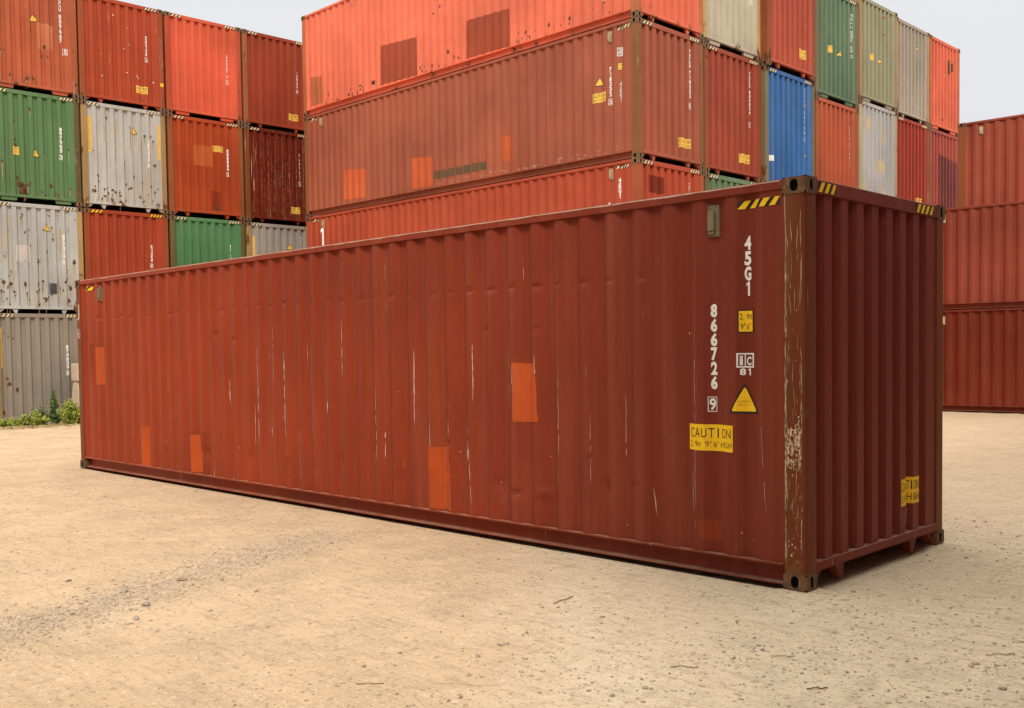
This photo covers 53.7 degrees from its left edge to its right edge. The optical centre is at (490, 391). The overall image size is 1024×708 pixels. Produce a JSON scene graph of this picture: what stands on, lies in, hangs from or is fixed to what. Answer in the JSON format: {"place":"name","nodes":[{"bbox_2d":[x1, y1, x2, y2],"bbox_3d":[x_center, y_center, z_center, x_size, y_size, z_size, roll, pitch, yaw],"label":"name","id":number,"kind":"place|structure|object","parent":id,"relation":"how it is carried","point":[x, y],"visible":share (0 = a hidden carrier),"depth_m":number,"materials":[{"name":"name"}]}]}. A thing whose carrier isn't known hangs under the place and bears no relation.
{"place":"outdoors","nodes":[
{"label":"outdoors","id":0,"kind":"place"},
{"bbox_2d":[0,422,79,429],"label":"dry grass","id":1,"kind":"structure","parent":0,"point":[37,426],"depth_m":24.98,"materials":[{"name":"beige plant"}]},
{"bbox_2d":[72,381,79,410],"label":"concrete block","id":2,"kind":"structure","parent":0,"point":[75,393],"depth_m":27.03,"materials":[{"name":"beige concrete"}]},
{"bbox_2d":[71,363,78,380],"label":"concrete block","id":3,"kind":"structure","parent":2,"relation":"on","point":[74,372],"depth_m":26.99,"materials":[{"name":"beige concrete"}]},
{"bbox_2d":[0,410,1023,707],"bbox_3d":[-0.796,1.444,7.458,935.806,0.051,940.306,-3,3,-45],"label":"ground","id":4,"kind":"structure","parent":0,"point":[982,466],"depth_m":6.71,"materials":[{"name":"beige sand"}]},
{"bbox_2d":[0,419,12,426],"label":"weed","id":5,"kind":"object","parent":4,"relation":"on","point":[3,423],"visible":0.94,"depth_m":25.05,"materials":[{"name":"green plant"}]},
{"bbox_2d":[5,418,25,426],"bbox_3d":[-11.877,0.775,25.309,0.628,0.281,0.626,-3,3,-45],"label":"weed","id":6,"kind":"object","parent":4,"relation":"on","point":[22,422],"visible":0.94,"depth_m":25.25,"materials":[{"name":"green plant"}]},
{"bbox_2d":[16,409,50,425],"bbox_3d":[-11.455,0.662,25.441,0.785,0.462,0.617,0,2,11],"label":"weed","id":7,"kind":"object","parent":4,"relation":"on","point":[36,419],"visible":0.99,"depth_m":25.33,"materials":[{"name":"green plant"}]},
{"bbox_2d":[0,313,77,421],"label":"shipping container","id":8,"kind":"object","parent":4,"relation":"on","point":[38,355],"visible":0.69,"depth_m":26.93,"materials":[{"name":"metal"}]},
{"bbox_2d":[0,201,83,313],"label":"shipping container","id":9,"kind":"object","parent":8,"relation":"on","point":[41,261],"visible":0.93,"depth_m":26.98,"materials":[{"name":"metal"}]},
{"bbox_2d":[0,87,82,206],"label":"shipping container","id":10,"kind":"object","parent":9,"relation":"on","point":[40,161],"visible":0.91,"depth_m":26.90,"materials":[{"name":"metal"}]},
{"bbox_2d":[0,0,78,98],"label":"shipping container","id":11,"kind":"object","parent":10,"relation":"on","point":[38,46],"visible":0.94,"depth_m":26.88,"materials":[{"name":"metal"}]},
{"bbox_2d":[37,403,50,422],"bbox_3d":[-11.451,0.578,25.781,0.452,0.599,0.443,-3,3,-45],"label":"weed","id":12,"kind":"object","parent":4,"relation":"on","point":[42,412],"visible":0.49,"depth_m":25.76,"materials":[{"name":"green plant"}]},
{"bbox_2d":[48,389,60,423],"bbox_3d":[-11.206,0.410,25.958,0.434,0.968,0.421,-3,3,-45],"label":"weed","id":13,"kind":"object","parent":4,"relation":"on","point":[53,404],"visible":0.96,"depth_m":25.91,"materials":[{"name":"green plant"}]},
{"bbox_2d":[54,398,79,424],"bbox_3d":[-10.741,0.501,25.887,0.762,0.708,0.737,-3,3,-45],"label":"weed","id":14,"kind":"object","parent":4,"relation":"on","point":[69,414],"visible":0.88,"depth_m":25.75,"materials":[{"name":"green plant"}]},
{"bbox_2d":[141,601,150,605],"bbox_3d":[-2.386,1.470,7.003,0.058,0.036,0.059,-3,3,-45],"label":"stone","id":15,"kind":"object","parent":4,"relation":"on","point":[145,603],"visible":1,"depth_m":6.99,"materials":[{"name":"beige stone"}]},
{"bbox_2d":[176,577,187,580],"bbox_3d":[-2.379,1.447,7.789,0.091,0.029,0.048,0,2,9],"label":"stone","id":16,"kind":"object","parent":4,"relation":"on","point":[182,579],"visible":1,"depth_m":7.78,"materials":[{"name":"beige stone"}]},
{"bbox_2d":[435,682,493,684],"bbox_3d":[-0.122,1.523,5.269,0.342,0.010,0.018,-1,2,8],"label":"straw","id":17,"kind":"object","parent":4,"relation":"on","point":[466,683],"visible":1,"depth_m":5.28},
{"bbox_2d":[75,175,944,592],"bbox_3d":[-1.242,-0.206,12.179,2.441,2.896,12.192,-3,3,-45],"label":"shipping container","id":18,"kind":"object","parent":4,"relation":"on","point":[743,381],"visible":1,"depth_m":8.55,"materials":[{"name":"metal"}]},
{"bbox_2d":[943,307,1023,411],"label":"shipping container","id":19,"kind":"object","parent":4,"relation":"on","point":[983,359],"visible":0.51,"depth_m":25.29,"materials":[{"name":"metal"}]},
{"bbox_2d":[943,201,1023,309],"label":"shipping container","id":20,"kind":"object","parent":19,"relation":"on","point":[983,256],"visible":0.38,"depth_m":25.20,"materials":[{"name":"metal"}]},
{"bbox_2d":[958,114,1023,206],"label":"shipping container","id":21,"kind":"object","parent":20,"relation":"on","point":[990,161],"visible":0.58,"depth_m":27.30,"materials":[{"name":"metal"}]},
{"bbox_2d":[985,652,1014,655],"bbox_3d":[2.838,1.460,5.623,0.165,0.014,0.021,-1,2,1],"label":"straw","id":22,"kind":"object","parent":4,"relation":"on","point":[1000,653],"visible":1,"depth_m":5.62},
{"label":"shipping container","id":23,"kind":"object","parent":4,"relation":"on","visible":0},
{"bbox_2d":[82,208,168,279],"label":"shipping container","id":24,"kind":"object","parent":23,"relation":"on","point":[118,242],"visible":0.41,"depth_m":28.47,"materials":[{"name":"metal"}]},
{"bbox_2d":[79,99,167,214],"bbox_3d":[-14.411,-6.692,32.916,2.438,2.919,12.192,-3,3,-43],"label":"shipping container","id":25,"kind":"object","parent":24,"relation":"on","point":[123,157],"visible":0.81,"depth_m":28.44,"materials":[{"name":"metal"}]},
{"bbox_2d":[76,0,164,112],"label":"shipping container","id":26,"kind":"object","parent":25,"relation":"on","point":[120,53],"visible":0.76,"depth_m":28.34,"materials":[{"name":"metal"}]},
{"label":"shipping container","id":27,"kind":"object","parent":4,"relation":"on","visible":0},
{"bbox_2d":[168,215,245,267],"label":"shipping container","id":28,"kind":"object","parent":27,"relation":"on","point":[192,240],"visible":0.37,"depth_m":30.14,"materials":[{"name":"metal"}]},
{"bbox_2d":[165,113,244,220],"bbox_3d":[-12.586,-6.790,34.605,2.438,2.914,12.192,-3,3,-43],"label":"shipping container","id":29,"kind":"object","parent":28,"relation":"on","point":[204,168],"visible":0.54,"depth_m":30.12,"materials":[{"name":"metal"}]},
{"bbox_2d":[162,11,242,124],"bbox_3d":[-12.629,-9.706,34.486,2.438,2.914,12.192,-3,3,-43],"label":"shipping container","id":30,"kind":"object","parent":29,"relation":"on","point":[202,67],"visible":0.43,"depth_m":29.99,"materials":[{"name":"metal"}]},
{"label":"shipping container","id":31,"kind":"object","parent":4,"relation":"on","visible":0},
{"bbox_2d":[245,222,306,255],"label":"shipping container","id":32,"kind":"object","parent":31,"relation":"on","point":[262,238],"visible":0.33,"depth_m":31.68,"materials":[{"name":"metal"}]},
{"bbox_2d":[242,125,305,226],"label":"shipping container","id":33,"kind":"object","parent":32,"relation":"on","point":[274,174],"visible":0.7,"depth_m":31.73,"materials":[{"name":"metal"}]},
{"bbox_2d":[240,29,303,134],"bbox_3d":[-10.803,-9.802,36.174,2.438,2.914,12.192,-3,3,-43],"label":"shipping container","id":34,"kind":"object","parent":33,"relation":"on","point":[272,81],"visible":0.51,"depth_m":31.61,"materials":[{"name":"metal"}]},
{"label":"shipping container","id":35,"kind":"object","parent":4,"relation":"on","visible":0},
{"bbox_2d":[305,157,703,247],"bbox_3d":[-0.284,-3.623,26.432,2.460,2.920,12.192,-3,3,-45],"label":"shipping container","id":36,"kind":"object","parent":35,"relation":"on","point":[634,179],"visible":0.42,"depth_m":23.80,"materials":[{"name":"metal"}]},
{"bbox_2d":[303,16,704,217],"bbox_3d":[-0.324,-6.541,26.316,2.470,2.920,12.192,-3,3,-45],"label":"shipping container","id":37,"kind":"object","parent":36,"relation":"on","point":[630,88],"visible":0.95,"depth_m":23.54,"materials":[{"name":"metal"}]},
{"bbox_2d":[301,0,703,117],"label":"shipping container","id":38,"kind":"object","parent":37,"relation":"on","point":[353,51],"visible":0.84,"depth_m":25.78,"materials":[{"name":"metal"}]},
{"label":"shipping container","id":39,"kind":"object","parent":4,"relation":"on","visible":0},
{"bbox_2d":[704,172,755,190],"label":"shipping container","id":40,"kind":"object","parent":39,"relation":"on","point":[713,181],"visible":0.05,"depth_m":23.50,"materials":[{"name":"metal"}]},
{"bbox_2d":[703,42,761,182],"bbox_3d":[1.487,-6.646,28.208,2.490,2.920,12.192,-3,3,-45],"label":"shipping container","id":41,"kind":"object","parent":40,"relation":"on","point":[732,109],"visible":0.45,"depth_m":23.84,"materials":[{"name":"metal"}]},
{"bbox_2d":[703,0,760,61],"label":"shipping container","id":42,"kind":"object","parent":41,"relation":"on","point":[732,26],"visible":0.12,"depth_m":23.87,"materials":[{"name":"metal"}]},
{"bbox_2d":[0,476,1023,707],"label":"gravel","id":43,"kind":"structure","parent":0,"point":[81,611],"depth_m":6.84,"materials":[{"name":"beige gravel"}]},
{"bbox_2d":[118,0,1023,123],"label":"sky","id":44,"kind":"structure","parent":0,"point":[988,35],"materials":[{"name":"white"}]},
{"bbox_2d":[761,65,814,181],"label":"shipping container","id":45,"kind":"object","parent":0,"point":[787,125],"visible":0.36,"depth_m":25.39,"materials":[{"name":"metal"}]},
{"bbox_2d":[760,0,815,81],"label":"shipping container","id":46,"kind":"object","parent":45,"relation":"on","point":[787,36],"visible":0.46,"depth_m":25.27,"materials":[{"name":"metal"}]},
{"bbox_2d":[815,95,858,187],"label":"shipping container","id":47,"kind":"object","parent":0,"point":[836,142],"visible":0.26,"depth_m":27.55,"materials":[{"name":"metal"}]},
{"bbox_2d":[814,0,858,109],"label":"shipping container","id":48,"kind":"object","parent":47,"relation":"on","point":[836,48],"visible":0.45,"depth_m":27.55,"materials":[{"name":"metal"}]},
{"bbox_2d":[858,99,897,196],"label":"shipping container","id":49,"kind":"object","parent":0,"point":[877,149],"visible":0.2,"depth_m":29.34,"materials":[{"name":"metal"}]},
{"bbox_2d":[852,0,897,111],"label":"shipping container","id":50,"kind":"object","parent":49,"relation":"on","point":[877,54],"visible":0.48,"depth_m":29.24,"materials":[{"name":"metal"}]},
{"bbox_2d":[897,115,929,203],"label":"shipping container","id":51,"kind":"object","parent":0,"point":[912,160],"visible":0.14,"depth_m":31.37,"materials":[{"name":"metal"}]},
{"bbox_2d":[897,17,929,125],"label":"shipping container","id":52,"kind":"object","parent":51,"relation":"on","point":[912,73],"visible":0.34,"depth_m":31.26,"materials":[{"name":"metal"}]},
{"bbox_2d":[929,127,957,207],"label":"shipping container","id":53,"kind":"object","parent":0,"point":[943,168],"visible":0.09,"depth_m":33.06,"materials":[{"name":"metal"}]},
{"bbox_2d":[929,34,959,136],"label":"shipping container","id":54,"kind":"object","parent":53,"relation":"on","point":[944,83],"visible":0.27,"depth_m":32.98,"materials":[{"name":"metal"}]}
]}

